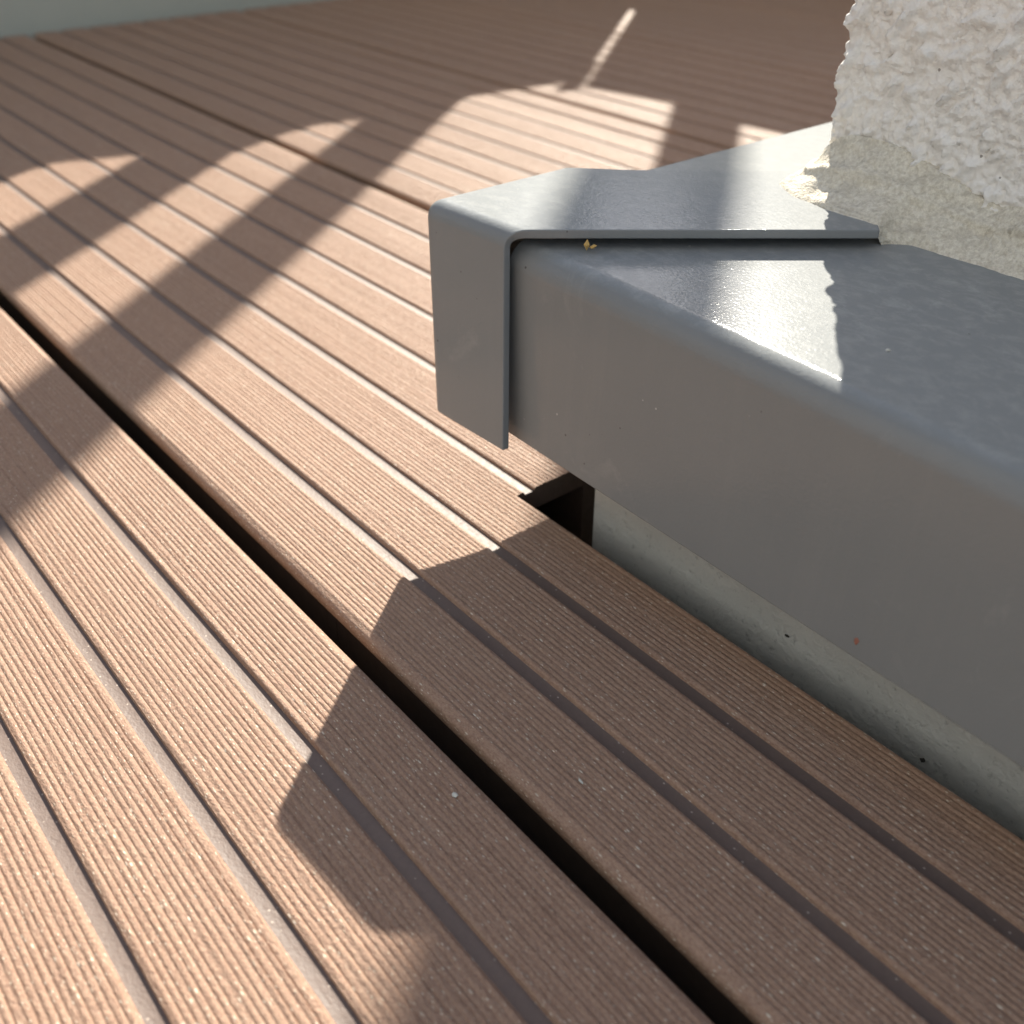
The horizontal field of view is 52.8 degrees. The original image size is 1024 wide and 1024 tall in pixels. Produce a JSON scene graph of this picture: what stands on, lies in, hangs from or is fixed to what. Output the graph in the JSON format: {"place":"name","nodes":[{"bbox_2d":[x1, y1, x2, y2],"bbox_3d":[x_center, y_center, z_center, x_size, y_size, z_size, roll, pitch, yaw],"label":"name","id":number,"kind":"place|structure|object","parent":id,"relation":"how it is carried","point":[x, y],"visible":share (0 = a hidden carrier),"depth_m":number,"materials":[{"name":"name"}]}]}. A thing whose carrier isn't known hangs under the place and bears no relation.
{"place":"outdoors","nodes":[
{"label":"outdoors","id":0,"kind":"place"},
{"bbox_3d":[-0.699,2.110,-0.737,0.240,12.000,5.280,-25,42,-31],"label":"house wall","id":1,"kind":"object","parent":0,"visible":0},
{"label":"balcony slab","id":2,"kind":"structure","parent":1,"relation":"attached to","visible":0},
{"bbox_2d":[0,0,331,39],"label":"wall","id":3,"kind":"structure","parent":2,"relation":"on","point":[30,18],"depth_m":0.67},
{"bbox_2d":[0,0,1023,1023],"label":"deck floor","id":4,"kind":"structure","parent":2,"relation":"on","point":[315,606],"depth_m":0.18,"materials":[{"name":"brown wood"}]},
{"bbox_2d":[592,489,1023,840],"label":"concrete curb","id":5,"kind":"structure","parent":2,"relation":"on","point":[975,772],"depth_m":0.18,"materials":[{"name":"grey concrete"}]},
{"bbox_2d":[428,122,1023,767],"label":"sheet flashing","id":6,"kind":"object","parent":5,"relation":"on","point":[694,356],"visible":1,"depth_m":0.16,"materials":[{"name":"grey metal"}]},
{"bbox_2d":[584,239,596,249],"bbox_3d":[0.013,-0.045,0.175,0.001,0.002,0.003,-25,42,-31],"label":"seed husk","id":7,"kind":"object","parent":6,"relation":"on","point":[587,244],"visible":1,"depth_m":0.17,"materials":[{"name":"plant"}]},
{"bbox_2d":[779,0,1023,279],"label":"render pillar","id":8,"kind":"structure","parent":6,"relation":"on","point":[924,149],"depth_m":0.18,"materials":[{"name":"white paint"}]}
]}

